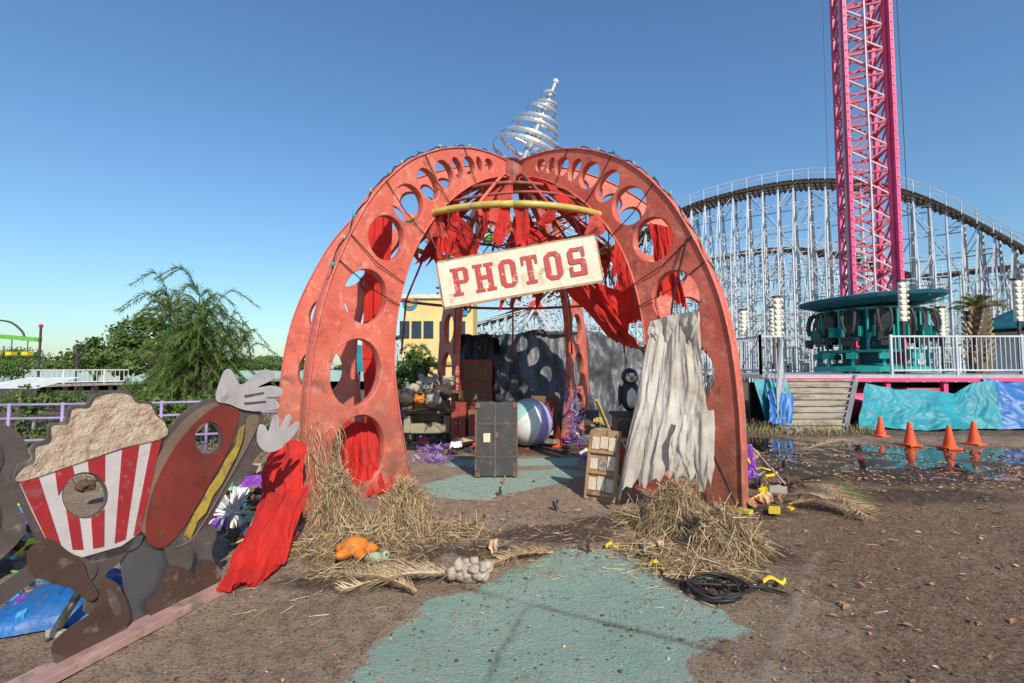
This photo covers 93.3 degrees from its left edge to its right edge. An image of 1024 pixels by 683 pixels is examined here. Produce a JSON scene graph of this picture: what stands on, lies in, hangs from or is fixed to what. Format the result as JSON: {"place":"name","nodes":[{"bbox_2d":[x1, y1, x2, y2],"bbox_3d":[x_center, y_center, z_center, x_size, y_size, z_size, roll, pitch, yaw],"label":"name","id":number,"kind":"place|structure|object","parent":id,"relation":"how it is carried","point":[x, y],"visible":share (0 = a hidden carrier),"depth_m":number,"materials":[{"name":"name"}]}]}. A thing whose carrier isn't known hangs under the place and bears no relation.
{"place":"outdoors","nodes":[
{"label":"outdoors","id":0,"kind":"place"},
{"bbox_2d":[0,369,750,381],"bbox_3d":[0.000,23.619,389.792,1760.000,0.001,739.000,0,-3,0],"label":"lake water","id":1,"kind":"structure","parent":0,"point":[335,375],"depth_m":147.39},
{"bbox_2d":[20,369,141,396],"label":"lake pier","id":2,"kind":"structure","parent":1,"relation":"in","point":[82,385],"depth_m":36.36,"materials":[{"name":"white wood"}]},
{"bbox_2d":[0,376,1023,682],"bbox_3d":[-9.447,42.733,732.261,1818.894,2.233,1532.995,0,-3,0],"label":"ground","id":3,"kind":"structure","parent":0,"point":[268,646],"depth_m":3.29,"materials":[{"name":"soil"}]},
{"bbox_2d":[0,424,28,558],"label":"clown cutout board","id":4,"kind":"object","parent":3,"relation":"on","point":[13,450],"visible":0.86,"depth_m":3.65,"materials":[{"name":"grey paint"}]},
{"bbox_2d":[0,320,43,376],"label":"swing ride","id":5,"kind":"object","parent":3,"relation":"on","point":[23,338],"visible":0.97,"depth_m":39.94,"materials":[{"name":"green paint"}]},
{"bbox_2d":[0,556,46,634],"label":"scrap debris","id":6,"kind":"object","parent":3,"relation":"on","point":[7,565],"visible":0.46,"depth_m":3.68,"materials":[{"name":"teal plastic"}]},
{"bbox_2d":[10,498,36,556],"bbox_3d":[-4.714,1.747,4.717,2.107,0.244,0.463,-3,-4,42],"label":"scrap debris","id":7,"kind":"object","parent":3,"relation":"on","point":[28,540],"visible":0.09,"depth_m":4.21,"materials":[{"name":"green plastic"}]},
{"bbox_2d":[0,377,78,428],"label":"white canopy tent","id":8,"kind":"object","parent":3,"relation":"on","point":[13,385],"visible":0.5,"depth_m":12.34,"materials":[{"name":"fabric"}]},
{"bbox_2d":[0,568,123,637],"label":"blue tarp heap","id":9,"kind":"object","parent":3,"relation":"on","point":[45,604],"visible":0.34,"depth_m":2.98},
{"bbox_2d":[73,346,82,395],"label":"street lamp","id":10,"kind":"object","parent":3,"relation":"on","point":[77,348],"visible":0.75,"depth_m":44.88,"materials":[{"name":"metal"}]},
{"bbox_2d":[0,390,169,663],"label":"popcorn cutout board","id":11,"kind":"object","parent":3,"relation":"on","point":[110,441],"visible":0.99,"depth_m":2.73,"materials":[{"name":"multicoloured paint"}]},
{"bbox_2d":[90,344,150,395],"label":"distant tree trunks","id":12,"kind":"object","parent":3,"relation":"on","point":[118,388],"visible":0.11,"depth_m":59.80,"materials":[{"name":"brown plant"}]},
{"bbox_2d":[0,361,270,446],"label":"waterside bushes","id":13,"kind":"object","parent":3,"relation":"on","point":[44,396],"visible":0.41,"depth_m":9.83,"materials":[{"name":"green plant"}]},
{"bbox_2d":[0,398,277,452],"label":"purple pipe railing","id":14,"kind":"object","parent":3,"relation":"on","point":[8,418],"visible":0.27,"depth_m":7.86,"materials":[{"name":"metal"}]},
{"bbox_2d":[117,333,181,412],"bbox_3d":[-8.350,1.014,11.484,2.048,2.466,1.530,-1,-3,23],"label":"feathery shrub","id":15,"kind":"object","parent":3,"relation":"on","point":[137,388],"visible":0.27,"depth_m":11.34,"materials":[{"name":"green plant"}]},
{"bbox_2d":[6,369,299,682],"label":"hot dog cutout board","id":16,"kind":"object","parent":3,"relation":"on","point":[191,484],"visible":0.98,"depth_m":3.29,"materials":[{"name":"brown paint"}]},
{"bbox_2d":[0,308,333,378],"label":"distant trees","id":17,"kind":"object","parent":3,"relation":"on","point":[121,350],"visible":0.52,"depth_m":58.92,"materials":[{"name":"green plant"}]},
{"bbox_2d":[75,428,263,495],"bbox_3d":[-4.874,1.755,7.540,2.894,0.539,6.221,3,-4,-42],"label":"scrap debris","id":18,"kind":"object","parent":3,"relation":"on","point":[83,485],"visible":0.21,"depth_m":5.53,"materials":[{"name":"purple paint"}]},
{"bbox_2d":[106,263,277,442],"bbox_3d":[-6.830,0.240,10.542,2.991,3.898,2.916,0,-3,-8],"label":"feathery shrub","id":19,"kind":"object","parent":3,"relation":"on","point":[190,369],"visible":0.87,"depth_m":10.09,"materials":[{"name":"green plant"}]},
{"bbox_2d":[0,406,411,484],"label":"grass tufts","id":20,"kind":"object","parent":3,"relation":"on","point":[57,420],"visible":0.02,"depth_m":12.13,"materials":[{"name":"green plant"}]},
{"bbox_2d":[33,364,398,369],"bbox_3d":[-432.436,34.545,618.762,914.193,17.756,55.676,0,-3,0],"label":"shore trees","id":21,"kind":"object","parent":3,"relation":"on","point":[339,367],"visible":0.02,"depth_m":621.89,"materials":[{"name":"green plant"}]},
{"bbox_2d":[209,485,254,531],"bbox_3d":[-2.815,1.708,4.740,0.578,0.628,0.377,-2,-4,27],"label":"spiky star ornament","id":22,"kind":"object","parent":3,"relation":"on","point":[233,504],"visible":0.75,"depth_m":4.75,"materials":[{"name":"white paint"}]},
{"bbox_2d":[211,487,261,545],"bbox_3d":[-3.186,1.745,5.609,0.988,0.321,3.679,2,-4,-28],"label":"scrap debris","id":23,"kind":"object","parent":3,"relation":"on","point":[235,535],"visible":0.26,"depth_m":4.62,"materials":[{"name":"black plastic"}]},
{"bbox_2d":[216,440,308,591],"bbox_3d":[-2.059,1.405,4.226,0.484,0.867,1.718,1,-3,-17],"label":"red cloth drape","id":24,"kind":"object","parent":3,"relation":"on","point":[261,551],"visible":0.99,"depth_m":4.14,"materials":[{"name":"fabric"}]},
{"bbox_2d":[357,345,362,386],"bbox_3d":[-4.754,1.261,14.989,0.840,2.318,0.150,0,-3,0],"label":"round turquoise sign","id":25,"kind":"object","parent":3,"relation":"on","point":[359,360],"visible":0.18,"depth_m":14.96,"materials":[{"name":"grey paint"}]},
{"bbox_2d":[336,559,416,591],"bbox_3d":[-0.973,1.677,3.473,0.692,0.144,0.327,-1,-3,23],"label":"dry palm frond","id":26,"kind":"object","parent":3,"relation":"on","point":[376,574],"visible":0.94,"depth_m":3.46,"materials":[{"name":"plant"}]},
{"bbox_2d":[365,550,389,563],"bbox_3d":[-1.073,1.716,3.847,0.198,0.112,0.101,0,-3,0],"label":"green plush toy","id":27,"kind":"object","parent":3,"relation":"on","point":[383,554],"visible":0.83,"depth_m":3.82,"materials":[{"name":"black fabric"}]},
{"bbox_2d":[280,454,498,591],"bbox_3d":[-1.120,1.493,4.391,2.060,0.777,1.946,0,-3,0],"label":"straw pile","id":28,"kind":"object","parent":3,"relation":"on","point":[403,515],"visible":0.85,"depth_m":4.54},
{"bbox_2d":[295,422,347,516],"bbox_3d":[-2.196,1.399,5.497,0.782,0.997,0.497,3,-4,-44],"label":"straw tuft","id":29,"kind":"object","parent":28,"relation":"on","point":[337,438],"visible":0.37,"depth_m":5.43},
{"bbox_2d":[335,535,378,559],"bbox_3d":[-1.293,1.692,4.004,0.357,0.159,0.324,0,-3,0],"label":"plush toy","id":30,"kind":"object","parent":28,"relation":"on","point":[359,547],"visible":0.95,"depth_m":3.92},
{"bbox_2d":[333,557,446,596],"bbox_3d":[-0.818,1.677,3.486,0.905,0.147,0.404,1,-3,-20],"label":"dry palm frond","id":31,"kind":"object","parent":3,"relation":"on","point":[344,588],"visible":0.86,"depth_m":3.49,"materials":[{"name":"plant"}]},
{"bbox_2d":[396,350,437,388],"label":"waterside bushes","id":32,"kind":"object","parent":3,"relation":"on","point":[408,372],"visible":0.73,"depth_m":12.29,"materials":[{"name":"green plant"}]},
{"bbox_2d":[397,342,436,408],"bbox_3d":[-2.782,1.186,13.976,1.338,2.379,1.030,0,-3,0],"label":"feathery shrub","id":33,"kind":"object","parent":3,"relation":"on","point":[426,365],"visible":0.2,"depth_m":13.83,"materials":[{"name":"green plant"}]},
{"bbox_2d":[403,400,450,443],"bbox_3d":[-1.778,1.729,10.472,0.980,0.901,0.786,0,-3,0],"label":"armchair","id":34,"kind":"object","parent":3,"relation":"on","point":[414,424],"visible":0.84,"depth_m":10.13,"materials":[{"name":"beige fabric"}]},
{"bbox_2d":[408,441,451,452],"bbox_3d":[-1.554,1.974,9.192,0.962,0.254,0.578,0,-3,0],"label":"purple tinsel garland","id":35,"kind":"object","parent":3,"relation":"on","point":[433,448],"visible":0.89,"depth_m":9.16,"materials":[{"name":"purple plastic"}]},
{"bbox_2d":[400,390,463,433],"bbox_3d":[-1.782,1.612,10.428,1.420,1.120,0.500,0,-3,0],"label":"wooden shelf","id":36,"kind":"object","parent":3,"relation":"on","point":[433,411],"visible":0.27,"depth_m":10.21,"materials":[{"name":"brown wood"}]},
{"bbox_2d":[398,373,454,407],"bbox_3d":[-1.788,1.021,10.137,1.429,0.699,0.814,3,-4,-44],"label":"plush toy pile","id":37,"kind":"object","parent":36,"relation":"on","point":[410,396],"visible":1,"depth_m":10.02,"materials":[{"name":"grey fabric"}]},
{"bbox_2d":[402,398,467,438],"bbox_3d":[-1.760,2.321,18.911,5.064,0.621,18.764,1,-3,-13],"label":"scrap debris","id":38,"kind":"object","parent":3,"relation":"on","point":[403,415],"visible":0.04,"depth_m":10.37,"materials":[{"name":"brown wood"}]},
{"bbox_2d":[411,448,461,464],"bbox_3d":[-1.294,1.933,8.197,0.764,0.228,0.669,-2,-4,27],"label":"purple tinsel garland","id":39,"kind":"object","parent":3,"relation":"on","point":[429,458],"visible":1,"depth_m":8.17,"materials":[{"name":"purple plastic"}]},
{"bbox_2d":[400,294,476,379],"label":"yellow stucco building","id":40,"kind":"structure","parent":3,"relation":"on","point":[422,324],"depth_m":31.06,"materials":[{"name":"paint"}]},
{"bbox_2d":[400,294,471,364],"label":"windows and trim","id":41,"kind":"structure","parent":40,"relation":"in","point":[416,325],"depth_m":31.03,"materials":[{"name":"glass"}]},
{"bbox_2d":[451,401,466,446],"bbox_3d":[-1.082,1.692,9.880,0.300,0.900,0.451,0,-3,0],"label":"wooden cabinet","id":42,"kind":"object","parent":3,"relation":"on","point":[458,418],"visible":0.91,"depth_m":9.69,"materials":[{"name":"red paint"}]},
{"bbox_2d":[446,556,493,583],"bbox_3d":[-0.313,1.709,3.613,0.350,0.201,0.232,0,-3,0],"label":"coral rock","id":43,"kind":"object","parent":3,"relation":"on","point":[472,570],"visible":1,"depth_m":3.55,"materials":[{"name":"stone"}]},
{"bbox_2d":[468,409,474,446],"bbox_3d":[-0.633,1.767,9.876,0.500,0.750,0.451,0,-3,0],"label":"wooden cabinet","id":44,"kind":"object","parent":3,"relation":"on","point":[471,422],"visible":0.01,"depth_m":9.69,"materials":[{"name":"brown wood"}]},
{"bbox_2d":[461,360,491,419],"bbox_3d":[-0.839,1.336,11.610,0.720,1.800,0.458,0,-3,0],"label":"red cabinet","id":45,"kind":"object","parent":3,"relation":"on","point":[476,380],"visible":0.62,"depth_m":11.45,"materials":[{"name":"paint"}]},
{"bbox_2d":[460,334,500,400],"bbox_3d":[-0.871,1.061,12.163,1.206,2.480,1.795,0,-3,0],"label":"black tarp covered stall","id":46,"kind":"object","parent":3,"relation":"on","point":[478,347],"visible":0.37,"depth_m":12.01},
{"bbox_2d":[475,394,517,476],"bbox_3d":[-0.239,1.389,7.257,0.626,1.199,0.364,0,-3,-3],"label":"steamer trunk","id":47,"kind":"object","parent":3,"relation":"on","point":[496,438],"visible":1,"depth_m":7.09,"materials":[{"name":"grey paint"}]},
{"bbox_2d":[158,465,852,682],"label":"fallen leaves","id":48,"kind":"object","parent":3,"relation":"on","point":[380,680],"visible":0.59,"depth_m":3.07,"materials":[{"name":"brown plant"}]},
{"bbox_2d":[417,426,600,454],"bbox_3d":[0.567,2.062,11.078,6.043,0.331,4.860,0,-3,0],"label":"scrap debris","id":49,"kind":"object","parent":3,"relation":"on","point":[456,442],"visible":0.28,"depth_m":9.53,"materials":[{"name":"white"}]},
{"bbox_2d":[277,78,748,514],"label":"photo booth arch","id":50,"kind":"structure","parent":3,"relation":"on","point":[369,241],"depth_m":6.74,"materials":[{"name":"paint"}]},
{"bbox_2d":[435,214,603,309],"bbox_3d":[0.059,-1.143,6.713,2.340,1.459,0.531,0,-3,0],"label":"photos sign","id":51,"kind":"object","parent":50,"relation":"hanging from","point":[518,271],"visible":0.95,"depth_m":6.45,"materials":[{"name":"beige paint"}]},
{"bbox_2d":[617,310,714,501],"bbox_3d":[1.781,0.712,5.544,1.018,2.146,0.925,-1,-3,25],"label":"white cloth drape","id":52,"kind":"object","parent":50,"relation":"hanging from","point":[672,428],"visible":1,"depth_m":5.45,"materials":[{"name":"fabric"}]},
{"bbox_2d":[701,347,713,398],"bbox_3d":[2.787,1.022,6.855,0.798,1.908,0.117,2,-4,-31],"label":"bicycle wheel","id":53,"kind":"object","parent":50,"relation":"attached to","point":[708,374],"visible":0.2,"depth_m":6.86,"materials":[{"name":"metal"}]},
{"bbox_2d":[484,544,552,565],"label":"dry palm frond","id":54,"kind":"object","parent":3,"relation":"on","point":[509,554],"visible":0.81,"depth_m":3.95,"materials":[{"name":"plant"}]},
{"bbox_2d":[19,449,1020,622],"bbox_3d":[0.118,1.960,7.419,12.707,0.088,8.816,0,-3,0],"label":"debris","id":55,"kind":"object","parent":3,"relation":"on","point":[556,533],"visible":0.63,"depth_m":4.06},
{"bbox_2d":[517,398,552,446],"bbox_3d":[0.353,1.654,9.918,0.977,0.979,0.977,0,-3,0],"label":"beach ball","id":56,"kind":"object","parent":3,"relation":"on","point":[535,422],"visible":0.8,"depth_m":9.54,"materials":[{"name":"multicoloured plastic"}]},
{"bbox_2d":[436,211,634,336],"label":"ferris wheel","id":57,"kind":"object","parent":3,"relation":"on","point":[488,237],"visible":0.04,"depth_m":47.73,"materials":[{"name":"white metal"}]},
{"bbox_2d":[552,426,562,446],"bbox_3d":[0.940,1.935,9.890,0.248,0.411,0.248,0,-3,3],"label":"traffic cone","id":58,"kind":"object","parent":3,"relation":"on","point":[558,435],"visible":0.89,"depth_m":9.83,"materials":[{"name":"orange plastic"}]},
{"bbox_2d":[479,329,643,430],"bbox_3d":[1.544,1.042,13.292,5.168,2.662,2.543,0,-3,0],"label":"grey tarp covered stall","id":59,"kind":"object","parent":3,"relation":"on","point":[535,364],"visible":0.37,"depth_m":12.45},
{"bbox_2d":[559,360,590,448],"bbox_3d":[1.236,1.241,9.558,0.620,1.757,0.504,0,-3,0],"label":"purple tinsel garland","id":60,"kind":"object","parent":3,"relation":"on","point":[574,414],"visible":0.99,"depth_m":9.52,"materials":[{"name":"purple plastic"}]},
{"bbox_2d":[461,474,689,556],"bbox_3d":[0.615,1.837,5.433,2.469,0.143,2.769,0,-3,0],"label":"scrap debris","id":61,"kind":"object","parent":3,"relation":"on","point":[493,544],"visible":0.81,"depth_m":4.20,"materials":[{"name":"paper"}]},
{"bbox_2d":[578,399,610,435],"bbox_3d":[1.828,1.656,10.219,0.590,1.042,2.646,0,-3,0],"label":"leaning board","id":62,"kind":"object","parent":3,"relation":"on","point":[591,415],"visible":0.64,"depth_m":11.34,"materials":[{"name":"yellow paint"}]},
{"bbox_2d":[581,417,611,464],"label":"scrap debris","id":63,"kind":"object","parent":3,"relation":"on","point":[586,438],"visible":0.25,"depth_m":10.61,"materials":[{"name":"yellow plastic"}]},
{"bbox_2d":[584,429,625,503],"bbox_3d":[1.330,1.535,6.181,0.443,0.830,0.996,-3,-4,40],"label":"postcard rack","id":64,"kind":"object","parent":3,"relation":"on","point":[602,478],"visible":0.98,"depth_m":5.91,"materials":[{"name":"beige wood"}]},
{"bbox_2d":[609,411,633,484],"bbox_3d":[1.597,1.477,6.735,0.400,0.985,0.425,0,-3,0],"label":"wooden display stand","id":65,"kind":"object","parent":3,"relation":"on","point":[621,421],"visible":0.32,"depth_m":6.57,"materials":[{"name":"brown wood"}]},
{"bbox_2d":[618,368,637,411],"bbox_3d":[1.656,0.675,6.751,0.293,0.610,0.301,3,-4,-42],"label":"penguin figurine","id":66,"kind":"object","parent":65,"relation":"on","point":[627,391],"visible":0.88,"depth_m":6.67,"materials":[{"name":"black plastic"}]},
{"bbox_2d":[337,472,1002,681],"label":"mud clods","id":67,"kind":"object","parent":3,"relation":"on","point":[668,648],"visible":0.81,"depth_m":4.13,"materials":[{"name":"brown soil"}]},
{"bbox_2d":[595,472,786,590],"bbox_3d":[1.540,1.574,4.445,1.673,0.621,1.996,0,-3,0],"label":"straw pile","id":68,"kind":"object","parent":3,"relation":"on","point":[723,538],"visible":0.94,"depth_m":4.16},
{"bbox_2d":[605,467,785,584],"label":"yellow ribbon scraps","id":69,"kind":"object","parent":3,"relation":"on","point":[768,577],"visible":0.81,"depth_m":3.58,"materials":[{"name":"plastic"}]},
{"bbox_2d":[395,167,1023,381],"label":"roller coaster","id":70,"kind":"object","parent":3,"relation":"on","point":[812,252],"visible":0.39,"depth_m":52.40,"materials":[{"name":"white metal"}]},
{"bbox_2d":[636,553,790,602],"bbox_3d":[1.364,1.748,3.524,1.119,0.072,0.477,-2,-4,35],"label":"coiled cable","id":71,"kind":"object","parent":3,"relation":"on","point":[695,588],"visible":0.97,"depth_m":3.45,"materials":[{"name":"black rubber"}]},
{"bbox_2d":[749,468,774,482],"bbox_3d":[3.297,1.848,6.874,1.025,0.252,0.631,0,-3,0],"label":"purple tinsel garland","id":72,"kind":"object","parent":3,"relation":"on","point":[758,474],"visible":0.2,"depth_m":6.81,"materials":[{"name":"purple plastic"}]},
{"bbox_2d":[747,444,777,478],"bbox_3d":[3.573,1.700,6.975,0.908,0.532,0.210,1,-3,-23],"label":"hose and purple cloth","id":73,"kind":"object","parent":3,"relation":"on","point":[751,458],"visible":0.39,"depth_m":6.87,"materials":[{"name":"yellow fabric"}]},
{"bbox_2d":[730,450,801,513],"bbox_3d":[3.679,1.893,6.933,0.912,0.206,4.192,-2,-3,26],"label":"scrap debris","id":74,"kind":"object","parent":3,"relation":"on","point":[778,491],"visible":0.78,"depth_m":5.97,"materials":[{"name":"yellow plastic"}]},
{"bbox_2d":[752,447,788,486],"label":"wooden poles","id":75,"kind":"object","parent":3,"relation":"on","point":[768,465],"visible":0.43,"depth_m":6.32,"materials":[{"name":"brown wood"}]},
{"bbox_2d":[747,437,817,453],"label":"puddle","id":76,"kind":"object","parent":3,"relation":"on","point":[755,442],"visible":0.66,"depth_m":9.97,"materials":[{"name":"liquid"}]},
{"bbox_2d":[776,427,803,433],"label":"scrap debris","id":77,"kind":"object","parent":3,"relation":"on","point":[797,428],"visible":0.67,"depth_m":11.84,"materials":[{"name":"grey wood"}]},
{"bbox_2d":[559,441,1023,682],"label":"fallen leaves","id":78,"kind":"object","parent":3,"relation":"on","point":[847,606],"visible":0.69,"depth_m":7.04,"materials":[{"name":"brown plant"}]},
{"bbox_2d":[746,417,887,435],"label":"grass tufts","id":79,"kind":"object","parent":3,"relation":"on","point":[773,428],"visible":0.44,"depth_m":11.86,"materials":[{"name":"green plant"}]},
{"bbox_2d":[776,337,857,429],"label":"ride steps","id":80,"kind":"structure","parent":3,"relation":"on","point":[826,409],"depth_m":12.78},
{"bbox_2d":[782,485,856,514],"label":"dry palm frond","id":81,"kind":"object","parent":3,"relation":"on","point":[829,501],"visible":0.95,"depth_m":5.41,"materials":[{"name":"plant"}]},
{"bbox_2d":[788,478,878,521],"bbox_3d":[3.683,1.739,5.702,0.543,0.302,1.553,0,-3,0],"label":"dry palm frond","id":82,"kind":"object","parent":3,"relation":"on","point":[844,498],"visible":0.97,"depth_m":5.36,"materials":[{"name":"plant"}]},
{"bbox_2d":[788,490,881,513],"bbox_3d":[3.584,1.759,5.369,0.908,0.223,0.452,-2,-3,26],"label":"dry palm frond","id":83,"kind":"object","parent":3,"relation":"on","point":[818,498],"visible":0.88,"depth_m":5.39,"materials":[{"name":"plant"}]},
{"bbox_2d":[704,353,965,371],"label":"tree line","id":84,"kind":"object","parent":3,"relation":"on","point":[946,364],"visible":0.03,"depth_m":164.02,"materials":[{"name":"green plant"}]},
{"bbox_2d":[800,474,874,503],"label":"dry palm frond","id":85,"kind":"object","parent":3,"relation":"on","point":[840,484],"visible":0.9,"depth_m":5.83,"materials":[{"name":"beige plant"}]},
{"bbox_2d":[808,437,874,447],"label":"dry palm frond","id":86,"kind":"object","parent":3,"relation":"on","point":[837,439],"visible":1,"depth_m":9.58,"materials":[{"name":"plant"}]},
{"bbox_2d":[702,334,1023,426],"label":"ride platform","id":87,"kind":"structure","parent":3,"relation":"on","point":[954,382],"depth_m":13.31,"materials":[{"name":"metal"}]},
{"bbox_2d":[739,309,748,372],"bbox_3d":[8.175,-0.023,17.025,0.286,2.265,0.203,0,-3,0],"label":"marquee light post","id":88,"kind":"object","parent":87,"relation":"on","point":[744,320],"visible":0.92,"depth_m":16.99,"materials":[{"name":"white paint"}]},
{"bbox_2d":[768,306,775,372],"bbox_3d":[8.681,-0.058,16.026,0.286,2.226,0.203,0,-3,0],"label":"marquee light post","id":89,"kind":"object","parent":87,"relation":"on","point":[772,331],"visible":0.51,"depth_m":15.99,"materials":[{"name":"white paint"}]},
{"bbox_2d":[754,379,793,425],"bbox_3d":[6.964,1.594,12.700,0.905,1.214,0.702,0,-3,0],"label":"blue tarp","id":90,"kind":"object","parent":87,"relation":"on","point":[766,390],"visible":0.94,"depth_m":12.69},
{"bbox_2d":[772,295,783,368],"bbox_3d":[7.992,-0.203,14.531,0.286,2.353,0.203,0,-3,0],"label":"marquee light post","id":91,"kind":"object","parent":87,"relation":"on","point":[777,311],"visible":1,"depth_m":14.49,"materials":[{"name":"metal"}]},
{"bbox_2d":[798,0,949,372],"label":"drop tower ride","id":92,"kind":"object","parent":87,"relation":"on","point":[860,327],"visible":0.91,"depth_m":16.77,"materials":[{"name":"pink paint"}]},
{"bbox_2d":[895,279,909,373],"bbox_3d":[11.368,-0.428,14.043,0.286,2.748,0.203,0,-3,0],"label":"marquee light post","id":93,"kind":"object","parent":87,"relation":"on","point":[903,301],"visible":0.99,"depth_m":14.01,"materials":[{"name":"white paint"}]},
{"bbox_2d":[935,306,947,372],"bbox_3d":[14.265,-0.058,16.026,0.286,2.226,0.203,0,-3,0],"label":"marquee light post","id":94,"kind":"object","parent":87,"relation":"on","point":[942,310],"visible":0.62,"depth_m":15.99,"materials":[{"name":"white paint"}]},
{"bbox_2d":[948,293,1008,372],"bbox_3d":[15.943,-0.309,16.543,1.644,2.856,1.663,0,-3,0],"label":"potted palm","id":95,"kind":"object","parent":87,"relation":"on","point":[977,317],"visible":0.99,"depth_m":16.35,"materials":[{"name":"green plant"}]},
{"bbox_2d":[965,308,1023,372],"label":"green roof kiosk","id":96,"kind":"object","parent":87,"relation":"on","point":[1004,324],"visible":0.41,"depth_m":24.07,"materials":[{"name":"white paint"}]},
{"bbox_2d":[1009,278,1023,373],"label":"marquee light post","id":97,"kind":"object","parent":87,"relation":"on","point":[1018,300],"visible":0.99,"depth_m":13.62,"materials":[{"name":"white paint"}]},
{"bbox_2d":[870,416,890,437],"bbox_3d":[8.583,1.982,11.271,0.282,0.468,0.282,1,-3,-20],"label":"traffic cone","id":98,"kind":"object","parent":3,"relation":"on","point":[880,431],"visible":1,"depth_m":11.22,"materials":[{"name":"orange plastic"}]},
{"bbox_2d":[755,444,1023,482],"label":"puddle","id":99,"kind":"object","parent":3,"relation":"on","point":[934,453],"visible":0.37,"depth_m":8.60,"materials":[{"name":"liquid"}]},
{"bbox_2d":[898,422,922,446],"bbox_3d":[8.221,1.905,9.994,0.290,0.482,0.290,0,-3,-8],"label":"traffic cone","id":100,"kind":"object","parent":3,"relation":"on","point":[909,439],"visible":1,"depth_m":9.93,"materials":[{"name":"orange plastic"}]},
{"bbox_2d":[859,380,1002,430],"bbox_3d":[10.800,1.639,12.547,4.141,1.269,0.812,0,-3,0],"label":"turquoise tarp","id":101,"kind":"object","parent":3,"relation":"on","point":[928,410],"visible":0.97,"depth_m":12.61,"materials":[{"name":"plastic"}]},
{"bbox_2d":[936,425,962,449],"bbox_3d":[8.673,1.893,9.598,0.279,0.463,0.279,0,-3,0],"label":"traffic cone","id":102,"kind":"object","parent":3,"relation":"on","point":[949,443],"visible":1,"depth_m":9.54,"materials":[{"name":"orange plastic"}]},
{"bbox_2d":[961,421,986,445],"bbox_3d":[9.642,1.908,10.098,0.294,0.487,0.294,1,-3,-19],"label":"traffic cone","id":103,"kind":"object","parent":3,"relation":"on","point":[973,438],"visible":1,"depth_m":10.04,"materials":[{"name":"orange plastic"}]},
{"bbox_2d":[983,377,1023,428],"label":"blue tarp","id":104,"kind":"object","parent":3,"relation":"on","point":[1010,398],"visible":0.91,"depth_m":12.72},
{"bbox_2d":[0,0,1023,368],"label":"sky","id":105,"kind":"structure","parent":0,"point":[231,142],"materials":[{"name":"blue"}]},
{"bbox_2d":[531,395,556,437],"bbox_3d":[0.738,1.739,11.202,0.600,0.950,0.451,0,-3,0],"label":"wooden cabinet","id":106,"kind":"object","parent":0,"point":[549,402],"visible":0.09,"depth_m":11.02,"materials":[{"name":"brown wood"}]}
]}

